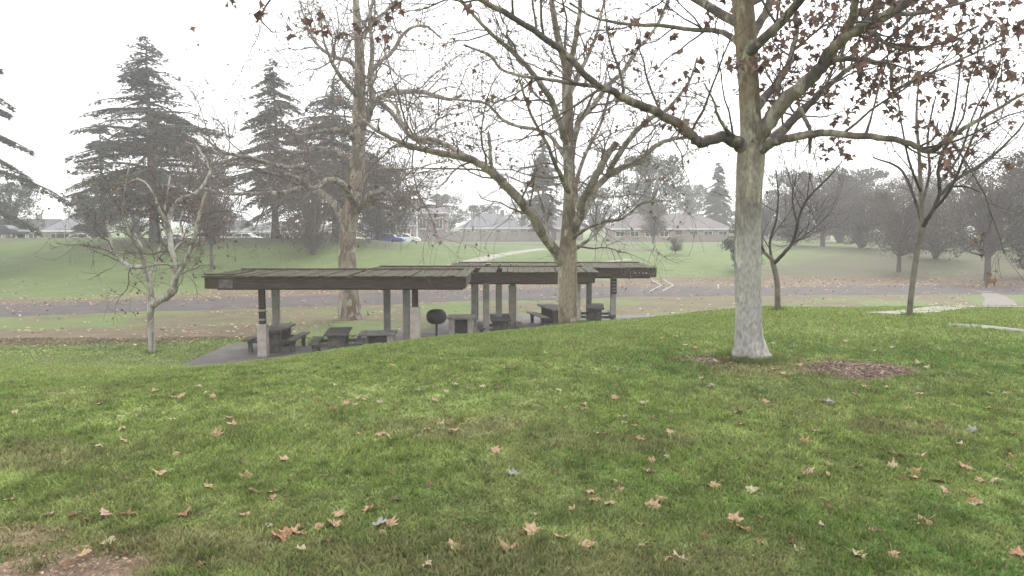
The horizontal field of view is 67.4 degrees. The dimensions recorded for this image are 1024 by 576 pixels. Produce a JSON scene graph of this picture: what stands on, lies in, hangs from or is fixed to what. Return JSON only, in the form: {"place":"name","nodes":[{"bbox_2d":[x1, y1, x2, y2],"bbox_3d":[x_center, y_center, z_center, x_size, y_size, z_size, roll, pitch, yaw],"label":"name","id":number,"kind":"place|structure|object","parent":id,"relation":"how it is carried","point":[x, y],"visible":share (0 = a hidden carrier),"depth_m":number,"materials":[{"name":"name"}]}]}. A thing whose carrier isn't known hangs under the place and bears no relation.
{"place":"outdoors","nodes":[
{"label":"outdoors","id":0,"kind":"place"},
{"bbox_2d":[41,215,110,237],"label":"house","id":1,"kind":"structure","parent":0,"point":[52,231],"depth_m":111.79,"materials":[{"name":"beige paint"}]},
{"bbox_2d":[183,344,327,365],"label":"patio","id":2,"kind":"structure","parent":0,"point":[228,353],"depth_m":25.26,"materials":[{"name":"concrete"}]},
{"bbox_2d":[242,323,309,351],"bbox_3d":[-8.050,1.705,26.349,1.740,0.770,1.900,0,5,0],"label":"picnic table","id":3,"kind":"object","parent":2,"relation":"on","point":[280,336],"visible":0.72,"depth_m":25.70,"materials":[{"name":"concrete"}]},
{"bbox_2d":[201,268,472,356],"bbox_3d":[-5.535,0.785,25.617,8.289,2.730,3.292,0,5,0],"label":"picnic shelter","id":4,"kind":"object","parent":2,"relation":"on","point":[275,281],"visible":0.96,"depth_m":24.41,"materials":[{"name":"brown wood"}]},
{"bbox_2d":[308,327,365,351],"bbox_3d":[-5.750,1.783,25.452,1.740,0.770,1.600,-1,5,-7],"label":"picnic table","id":5,"kind":"object","parent":2,"relation":"on","point":[338,337],"visible":0.73,"depth_m":24.86,"materials":[{"name":"concrete"}]},
{"bbox_2d":[359,330,396,344],"bbox_3d":[-4.550,1.797,26.156,1.200,0.620,0.700,0,5,0],"label":"prep counter","id":6,"kind":"object","parent":2,"relation":"on","point":[376,336],"visible":0.65,"depth_m":26.09,"materials":[{"name":"concrete"}]},
{"bbox_2d":[349,329,478,342],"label":"patio","id":7,"kind":"structure","parent":0,"point":[398,334],"depth_m":30.23,"materials":[{"name":"concrete"}]},
{"bbox_2d":[426,309,446,335],"bbox_3d":[-2.486,1.429,25.423,0.715,1.480,0.692,-5,7,-44],"label":"pedestal barbecue","id":8,"kind":"object","parent":7,"relation":"on","point":[436,316],"visible":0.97,"depth_m":25.15,"materials":[{"name":"metal"}]},
{"bbox_2d":[447,314,475,334],"bbox_3d":[-1.850,1.473,28.136,1.000,0.920,0.800,0,5,0],"label":"prep counter","id":9,"kind":"object","parent":7,"relation":"on","point":[461,323],"visible":0.71,"depth_m":27.91,"materials":[{"name":"concrete"}]},
{"bbox_2d":[365,265,598,332],"bbox_3d":[-1.175,0.538,29.008,8.570,2.630,3.297,0,5,0],"label":"picnic shelter","id":10,"kind":"object","parent":7,"relation":"on","point":[512,275],"visible":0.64,"depth_m":28.15,"materials":[{"name":"brown wood"}]},
{"bbox_2d":[477,313,523,331],"bbox_3d":[-0.450,1.461,29.138,1.740,0.770,1.900,0,5,-3],"label":"picnic table","id":11,"kind":"object","parent":7,"relation":"on","point":[499,323],"visible":0.62,"depth_m":28.43,"materials":[{"name":"concrete"}]},
{"bbox_2d":[456,210,523,239],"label":"house","id":12,"kind":"structure","parent":0,"point":[504,227],"depth_m":141.85,"materials":[{"name":"beige paint"}]},
{"bbox_2d":[0,225,1023,575],"bbox_3d":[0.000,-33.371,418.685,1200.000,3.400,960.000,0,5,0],"label":"ground","id":13,"kind":"structure","parent":0,"point":[50,279],"depth_m":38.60,"materials":[{"name":"plant"}]},
{"bbox_2d":[0,225,28,237],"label":"parked car","id":14,"kind":"object","parent":13,"relation":"on","point":[11,231],"visible":0.91,"depth_m":82.96,"materials":[{"name":"paint"}]},
{"bbox_2d":[0,181,45,235],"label":"round tree","id":15,"kind":"object","parent":13,"relation":"on","point":[6,201],"visible":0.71,"depth_m":91.05,"materials":[{"name":"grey plant"}]},
{"bbox_2d":[0,215,61,237],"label":"house","id":16,"kind":"structure","parent":13,"relation":"on","point":[49,222],"depth_m":121.19,"materials":[{"name":"beige paint"}]},
{"bbox_2d":[0,68,75,236],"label":"cedar tree","id":17,"kind":"object","parent":13,"relation":"on","point":[21,178],"visible":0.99,"depth_m":61.22,"materials":[{"name":"plant"}]},
{"bbox_2d":[58,559,73,566],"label":"fallen leaf","id":18,"kind":"object","parent":13,"relation":"on","point":[67,561],"visible":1,"depth_m":3.58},
{"bbox_2d":[0,525,154,575],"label":"soil crumbs","id":19,"kind":"object","parent":13,"relation":"on","point":[92,562],"visible":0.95,"depth_m":3.62,"materials":[{"name":"soil"}]},
{"bbox_2d":[67,233,90,237],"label":"parked car","id":20,"kind":"object","parent":13,"relation":"on","point":[74,235],"visible":0.06,"depth_m":92.99,"materials":[{"name":"white paint"}]},
{"bbox_2d":[73,545,91,557],"bbox_3d":[-2.067,1.271,3.666,0.083,0.031,0.125,-12,6,33],"label":"fallen leaf","id":21,"kind":"object","parent":13,"relation":"on","point":[84,552],"visible":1,"depth_m":3.68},
{"bbox_2d":[62,194,124,237],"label":"round tree","id":22,"kind":"object","parent":13,"relation":"on","point":[86,233],"visible":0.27,"depth_m":90.91,"materials":[{"name":"green plant"}]},
{"bbox_2d":[57,114,135,237],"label":"cedar tree","id":23,"kind":"object","parent":13,"relation":"on","point":[87,168],"visible":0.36,"depth_m":82.58,"materials":[{"name":"plant"}]},
{"bbox_2d":[100,507,111,517],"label":"fallen leaf","id":24,"kind":"object","parent":13,"relation":"on","point":[103,511],"visible":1,"depth_m":4.19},
{"bbox_2d":[100,534,115,544],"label":"fallen leaf","id":25,"kind":"object","parent":13,"relation":"on","point":[110,538],"visible":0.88,"depth_m":3.82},
{"bbox_2d":[109,205,162,237],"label":"round tree","id":26,"kind":"object","parent":13,"relation":"on","point":[130,224],"visible":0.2,"depth_m":99.12,"materials":[{"name":"green plant"}]},
{"bbox_2d":[59,36,245,241],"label":"cedar tree","id":27,"kind":"object","parent":13,"relation":"on","point":[145,84],"visible":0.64,"depth_m":73.08,"materials":[{"name":"plant"}]},
{"bbox_2d":[25,105,314,352],"bbox_3d":[-11.807,-1.698,25.536,7.005,8.569,9.296,-4,6,-39],"label":"plane tree","id":28,"kind":"object","parent":13,"relation":"on","point":[153,302],"visible":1,"depth_m":25.68,"materials":[{"name":"grey plant"}]},
{"bbox_2d":[176,139,243,269],"bbox_3d":[-24.196,-6.796,61.790,4.974,10.795,4.889,2,5,19],"label":"bare tree","id":29,"kind":"object","parent":13,"relation":"on","point":[211,243],"visible":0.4,"depth_m":61.42,"materials":[{"name":"plant"}]},
{"bbox_2d":[211,427,223,436],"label":"fallen leaf","id":30,"kind":"object","parent":13,"relation":"on","point":[215,431],"visible":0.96,"depth_m":5.73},
{"bbox_2d":[190,218,251,237],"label":"house","id":31,"kind":"structure","parent":13,"relation":"on","point":[237,226],"depth_m":119.17,"materials":[{"name":"beige paint"}]},
{"bbox_2d":[232,233,256,236],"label":"parked car","id":32,"kind":"object","parent":13,"relation":"on","point":[243,234],"visible":0.1,"depth_m":92.04,"materials":[{"name":"white paint"}]},
{"bbox_2d":[207,58,319,238],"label":"cedar tree","id":33,"kind":"object","parent":13,"relation":"on","point":[264,93],"visible":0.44,"depth_m":76.47,"materials":[{"name":"plant"}]},
{"bbox_2d":[232,217,301,237],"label":"house","id":34,"kind":"structure","parent":13,"relation":"on","point":[266,235],"depth_m":113.72,"materials":[{"name":"beige paint"}]},
{"bbox_2d":[271,530,286,540],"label":"fallen leaf","id":35,"kind":"object","parent":13,"relation":"on","point":[274,534],"visible":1,"depth_m":3.86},
{"bbox_2d":[277,526,296,537],"bbox_3d":[-1.134,1.240,3.918,0.150,0.028,0.091,-2,17,9],"label":"fallen leaf","id":36,"kind":"object","parent":13,"relation":"on","point":[283,531],"visible":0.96,"depth_m":3.92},
{"bbox_2d":[285,523,306,533],"bbox_3d":[-1.099,1.228,3.922,0.092,0.038,0.150,21,-6,35],"label":"fallen leaf","id":37,"kind":"object","parent":13,"relation":"on","point":[295,528],"visible":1,"depth_m":3.94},
{"bbox_2d":[97,0,509,320],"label":"plane tree","id":38,"kind":"object","parent":13,"relation":"on","point":[349,306],"visible":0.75,"depth_m":34.95,"materials":[{"name":"brown plant"}]},
{"bbox_2d":[265,157,346,254],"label":"bare tree","id":39,"kind":"object","parent":13,"relation":"on","point":[314,239],"visible":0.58,"depth_m":67.00,"materials":[{"name":"plant"}]},
{"bbox_2d":[242,79,411,243],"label":"cedar tree","id":40,"kind":"object","parent":13,"relation":"on","point":[329,106],"visible":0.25,"depth_m":78.16,"materials":[{"name":"plant"}]},
{"bbox_2d":[333,507,345,516],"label":"fallen leaf","id":41,"kind":"object","parent":13,"relation":"on","point":[337,513],"visible":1,"depth_m":4.17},
{"bbox_2d":[318,224,365,238],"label":"house","id":42,"kind":"structure","parent":13,"relation":"on","point":[328,228],"depth_m":119.40,"materials":[{"name":"beige paint"}]},
{"bbox_2d":[372,517,387,524],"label":"fallen leaf","id":43,"kind":"object","parent":13,"relation":"on","point":[380,520],"visible":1,"depth_m":4.04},
{"bbox_2d":[359,157,410,239],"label":"cedar tree","id":44,"kind":"object","parent":13,"relation":"on","point":[378,234],"visible":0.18,"depth_m":90.38,"materials":[{"name":"green plant"}]},
{"bbox_2d":[358,213,418,238],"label":"house","id":45,"kind":"structure","parent":13,"relation":"on","point":[412,229],"depth_m":159.67,"materials":[{"name":"beige paint"}]},
{"bbox_2d":[386,515,398,527],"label":"fallen leaf","id":46,"kind":"object","parent":13,"relation":"on","point":[390,522],"visible":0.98,"depth_m":4.03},
{"bbox_2d":[397,234,420,242],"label":"parked car","id":47,"kind":"object","parent":13,"relation":"on","point":[408,237],"visible":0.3,"depth_m":106.94,"materials":[{"name":"white paint"}]},
{"bbox_2d":[414,202,450,238],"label":"house","id":48,"kind":"structure","parent":13,"relation":"on","point":[442,213],"depth_m":164.46,"materials":[{"name":"brick"}]},
{"bbox_2d":[419,217,425,228],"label":"window frame","id":49,"kind":"structure","parent":48,"relation":"in","point":[421,225],"depth_m":164.35,"materials":[{"name":"white paint"}]},
{"bbox_2d":[436,217,442,228],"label":"window frame","id":50,"kind":"structure","parent":48,"relation":"in","point":[441,223],"depth_m":164.35,"materials":[{"name":"white paint"}]},
{"bbox_2d":[430,193,468,231],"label":"round tree","id":51,"kind":"object","parent":13,"relation":"on","point":[454,218],"visible":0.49,"depth_m":187.95,"materials":[{"name":"green plant"}]},
{"bbox_2d":[445,538,465,549],"bbox_3d":[-0.257,1.255,3.720,0.155,0.024,0.098,15,0,43],"label":"fallen leaf","id":52,"kind":"object","parent":13,"relation":"on","point":[451,542],"visible":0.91,"depth_m":3.75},
{"bbox_2d":[419,231,541,241],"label":"board fence","id":53,"kind":"object","parent":13,"relation":"on","point":[527,236],"visible":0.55,"depth_m":133.73,"materials":[{"name":"wood"}]},
{"bbox_2d":[464,204,500,221],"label":"round tree","id":54,"kind":"object","parent":13,"relation":"on","point":[488,211],"visible":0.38,"depth_m":183.27,"materials":[{"name":"green plant"}]},
{"bbox_2d":[486,445,500,452],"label":"fallen leaf","id":55,"kind":"object","parent":13,"relation":"on","point":[495,449],"visible":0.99,"depth_m":5.31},
{"bbox_2d":[449,248,546,264],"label":"footpath","id":56,"kind":"structure","parent":13,"relation":"on","point":[484,258],"depth_m":74.47,"materials":[{"name":"concrete"}]},
{"bbox_2d":[498,537,516,551],"bbox_3d":[-0.013,1.245,3.725,0.124,0.045,0.085,0,5,5],"label":"fallen leaf","id":57,"kind":"object","parent":13,"relation":"on","point":[507,547],"visible":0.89,"depth_m":3.74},
{"bbox_2d":[0,258,1023,360],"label":"leaf litter","id":58,"kind":"object","parent":13,"relation":"on","point":[442,303],"visible":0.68,"depth_m":48.00,"materials":[{"name":"plant"}]},
{"bbox_2d":[504,199,535,237],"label":"round tree","id":59,"kind":"object","parent":13,"relation":"on","point":[522,222],"visible":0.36,"depth_m":178.69,"materials":[{"name":"green plant"}]},
{"bbox_2d":[259,0,796,323],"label":"plane tree","id":60,"kind":"object","parent":13,"relation":"on","point":[576,209],"visible":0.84,"depth_m":15.11,"materials":[{"name":"brown plant"}]},
{"bbox_2d":[523,520,540,534],"bbox_3d":[0.114,1.236,3.915,0.096,0.025,0.157,-14,32,-43],"label":"fallen leaf","id":61,"kind":"object","parent":13,"relation":"on","point":[530,527],"visible":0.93,"depth_m":3.94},
{"bbox_2d":[520,135,562,231],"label":"cypress tree","id":62,"kind":"object","parent":13,"relation":"on","point":[540,212],"visible":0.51,"depth_m":133.29,"materials":[{"name":"plant"}]},
{"bbox_2d":[523,216,584,240],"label":"house","id":63,"kind":"structure","parent":13,"relation":"on","point":[555,236],"depth_m":149.68,"materials":[{"name":"beige paint"}]},
{"bbox_2d":[576,537,595,548],"bbox_3d":[0.355,1.244,3.779,0.084,0.030,0.134,-13,26,-43],"label":"fallen leaf","id":64,"kind":"object","parent":13,"relation":"on","point":[584,543],"visible":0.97,"depth_m":3.77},
{"bbox_2d":[578,187,620,239],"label":"round tree","id":65,"kind":"object","parent":13,"relation":"on","point":[592,207],"visible":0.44,"depth_m":153.30,"materials":[{"name":"green plant"}]},
{"bbox_2d":[186,0,1023,360],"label":"plane tree","id":66,"kind":"object","parent":13,"relation":"on","point":[754,142],"visible":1,"depth_m":8.34,"materials":[{"name":"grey plant"}]},
{"bbox_2d":[610,153,690,218],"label":"domed tree","id":67,"kind":"object","parent":13,"relation":"on","point":[632,186],"visible":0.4,"depth_m":146.87,"materials":[{"name":"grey plant"}]},
{"bbox_2d":[645,497,660,510],"bbox_3d":[0.774,1.199,4.260,0.155,0.043,0.100,-21,31,-32],"label":"fallen leaf","id":68,"kind":"object","parent":13,"relation":"on","point":[653,504],"visible":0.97,"depth_m":4.29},
{"bbox_2d":[636,203,670,243],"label":"bare tree","id":69,"kind":"object","parent":13,"relation":"on","point":[651,220],"visible":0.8,"depth_m":107.27,"materials":[{"name":"plant"}]},
{"bbox_2d":[603,210,733,241],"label":"house","id":70,"kind":"structure","parent":13,"relation":"on","point":[702,228],"depth_m":131.81,"materials":[{"name":"beige paint"}]},
{"bbox_2d":[667,237,684,253],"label":"bare tree","id":71,"kind":"object","parent":13,"relation":"on","point":[674,247],"visible":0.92,"depth_m":77.79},
{"bbox_2d":[673,183,708,214],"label":"round tree","id":72,"kind":"object","parent":13,"relation":"on","point":[695,208],"visible":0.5,"depth_m":187.12,"materials":[{"name":"green plant"}]},
{"bbox_2d":[672,234,733,241],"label":"board fence","id":73,"kind":"object","parent":13,"relation":"on","point":[689,237],"visible":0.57,"depth_m":125.75,"materials":[{"name":"wood"}]},
{"bbox_2d":[699,163,733,225],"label":"conifer tree","id":74,"kind":"object","parent":13,"relation":"on","point":[715,202],"visible":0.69,"depth_m":162.81,"materials":[{"name":"plant"}]},
{"bbox_2d":[721,209,734,233],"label":"round tree","id":75,"kind":"object","parent":13,"relation":"on","point":[724,214],"visible":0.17,"depth_m":149.11,"materials":[{"name":"green plant"}]},
{"bbox_2d":[727,510,743,522],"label":"fallen leaf","id":76,"kind":"object","parent":13,"relation":"on","point":[734,516],"visible":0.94,"depth_m":4.09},
{"bbox_2d":[717,225,763,267],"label":"tree","id":77,"kind":"object","parent":13,"relation":"on","point":[728,243],"visible":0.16,"depth_m":65.90,"materials":[{"name":"green plant"}]},
{"bbox_2d":[745,485,762,493],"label":"fallen leaf","id":78,"kind":"object","parent":13,"relation":"on","point":[751,488],"visible":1,"depth_m":4.53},
{"bbox_2d":[761,192,782,237],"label":"bare tree","id":79,"kind":"object","parent":13,"relation":"on","point":[764,209],"visible":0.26,"depth_m":98.66,"materials":[{"name":"plant"}]},
{"bbox_2d":[646,353,916,377],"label":"mulch","id":80,"kind":"object","parent":13,"relation":"on","point":[868,366],"visible":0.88,"depth_m":8.41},
{"bbox_2d":[704,68,869,309],"bbox_3d":[5.324,-1.798,15.592,3.344,5.219,2.952,0,5,0],"label":"young tree","id":81,"kind":"object","parent":13,"relation":"on","point":[773,262],"visible":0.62,"depth_m":15.32,"materials":[{"name":"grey plant"}]},
{"bbox_2d":[762,168,815,241],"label":"round tree","id":82,"kind":"object","parent":13,"relation":"on","point":[788,180],"visible":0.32,"depth_m":122.75,"materials":[{"name":"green plant"}]},
{"bbox_2d":[761,182,820,245],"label":"bare tree","id":83,"kind":"object","parent":13,"relation":"on","point":[785,211],"visible":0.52,"depth_m":95.45,"materials":[{"name":"plant"}]},
{"bbox_2d":[763,222,829,240],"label":"house","id":84,"kind":"structure","parent":13,"relation":"on","point":[826,238],"depth_m":149.73,"materials":[{"name":"beige paint"}]},
{"bbox_2d":[778,172,865,246],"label":"bare tree","id":85,"kind":"object","parent":13,"relation":"on","point":[827,221],"visible":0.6,"depth_m":90.90,"materials":[{"name":"plant"}]},
{"bbox_2d":[807,177,878,242],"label":"bare tree","id":86,"kind":"object","parent":13,"relation":"on","point":[830,234],"visible":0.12,"depth_m":113.77,"materials":[{"name":"plant"}]},
{"bbox_2d":[804,166,896,240],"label":"round tree","id":87,"kind":"object","parent":13,"relation":"on","point":[836,173],"visible":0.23,"depth_m":119.17,"materials":[{"name":"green plant"}]},
{"bbox_2d":[823,185,903,247],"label":"bare tree","id":88,"kind":"object","parent":13,"relation":"on","point":[861,231],"visible":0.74,"depth_m":83.20,"materials":[{"name":"plant"}]},
{"bbox_2d":[842,172,929,235],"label":"bare tree","id":89,"kind":"object","parent":13,"relation":"on","point":[873,184],"visible":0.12,"depth_m":106.16,"materials":[{"name":"plant"}]},
{"bbox_2d":[887,457,898,467],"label":"fallen leaf","id":90,"kind":"object","parent":13,"relation":"on","point":[893,463],"visible":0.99,"depth_m":4.98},
{"bbox_2d":[862,187,943,271],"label":"bare tree","id":91,"kind":"object","parent":13,"relation":"on","point":[900,245],"visible":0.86,"depth_m":65.44,"materials":[{"name":"plant"}]},
{"bbox_2d":[886,168,956,232],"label":"bare tree","id":92,"kind":"object","parent":13,"relation":"on","point":[925,179],"visible":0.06,"depth_m":111.73,"materials":[{"name":"plant"}]},
{"bbox_2d":[820,1,1023,314],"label":"young tree","id":93,"kind":"object","parent":13,"relation":"on","point":[923,220],"visible":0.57,"depth_m":13.38,"materials":[{"name":"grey plant"}]},
{"bbox_2d":[914,514,932,524],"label":"fallen leaf","id":94,"kind":"object","parent":13,"relation":"on","point":[924,519],"visible":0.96,"depth_m":4.08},
{"bbox_2d":[897,184,979,258],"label":"bare tree","id":95,"kind":"object","parent":13,"relation":"on","point":[936,252],"visible":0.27,"depth_m":72.96,"materials":[{"name":"plant"}]},
{"bbox_2d":[862,304,1015,314],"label":"footpath","id":96,"kind":"structure","parent":13,"relation":"on","point":[946,308],"depth_m":16.00,"materials":[{"name":"concrete"}]},
{"bbox_2d":[915,167,1001,242],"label":"bare tree","id":97,"kind":"object","parent":13,"relation":"on","point":[944,183],"visible":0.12,"depth_m":93.64,"materials":[{"name":"plant"}]},
{"bbox_2d":[966,492,982,503],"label":"fallen leaf","id":98,"kind":"object","parent":13,"relation":"on","point":[974,499],"visible":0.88,"depth_m":4.38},
{"bbox_2d":[926,149,1023,280],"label":"bare tree","id":99,"kind":"object","parent":13,"relation":"on","point":[980,223],"visible":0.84,"depth_m":59.31,"materials":[{"name":"plant"}]},
{"bbox_2d":[947,323,1023,332],"bbox_3d":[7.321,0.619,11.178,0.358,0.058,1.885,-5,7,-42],"label":"footpath","id":100,"kind":"structure","parent":13,"relation":"on","point":[996,327],"depth_m":11.41,"materials":[{"name":"concrete"}]},
{"bbox_2d":[984,167,1023,250],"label":"bare tree","id":101,"kind":"object","parent":13,"relation":"on","point":[1010,191],"visible":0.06,"depth_m":79.61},
{"bbox_2d":[987,152,1023,269],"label":"round tree","id":102,"kind":"object","parent":13,"relation":"on","point":[1021,259],"visible":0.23,"depth_m":61.83,"materials":[{"name":"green plant"}]},
{"bbox_2d":[1008,545,1023,556],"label":"fallen leaf","id":103,"kind":"object","parent":13,"relation":"on","point":[1018,550],"visible":1,"depth_m":3.69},
{"bbox_2d":[0,285,1023,316],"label":"road","id":104,"kind":"structure","parent":0,"point":[171,304],"depth_m":48.04,"materials":[{"name":"asphalt"}]},
{"bbox_2d":[0,0,1023,224],"label":"sky","id":105,"kind":"structure","parent":0,"point":[56,56],"materials":[{"name":"white"}]},
{"bbox_2d":[434,315,655,328],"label":"patio","id":106,"kind":"structure","parent":0,"point":[524,320],"depth_m":34.21,"materials":[{"name":"concrete"}]},
{"bbox_2d":[526,304,558,325],"bbox_3d":[1.750,1.156,32.625,1.740,0.770,2.000,-2,5,-17],"label":"picnic table","id":107,"kind":"object","parent":106,"relation":"on","point":[548,313],"visible":0.62,"depth_m":32.48,"materials":[{"name":"concrete"}]},
{"bbox_2d":[450,262,656,324],"bbox_3d":[1.633,0.217,33.145,8.585,2.550,3.597,0,5,0],"label":"picnic shelter","id":108,"kind":"object","parent":106,"relation":"on","point":[612,271],"visible":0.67,"depth_m":32.16,"materials":[{"name":"brown wood"}]},
{"bbox_2d":[580,303,615,320],"bbox_3d":[3.550,1.129,32.924,1.740,0.770,1.900,1,5,6],"label":"picnic table","id":109,"kind":"object","parent":106,"relation":"on","point":[594,313],"visible":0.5,"depth_m":32.22,"materials":[{"name":"concrete"}]},
{"bbox_2d":[469,243,641,245],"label":"street","id":110,"kind":"structure","parent":0,"point":[544,245],"depth_m":100.64,"materials":[{"name":"asphalt"}]},
{"bbox_2d":[370,234,405,241],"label":"parked car","id":111,"kind":"object","parent":110,"relation":"on","point":[395,237],"visible":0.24,"depth_m":97.95,"materials":[{"name":"blue paint"}]},
{"bbox_2d":[980,291,1023,306],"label":"gravel path","id":112,"kind":"structure","parent":0,"point":[992,299],"depth_m":41.09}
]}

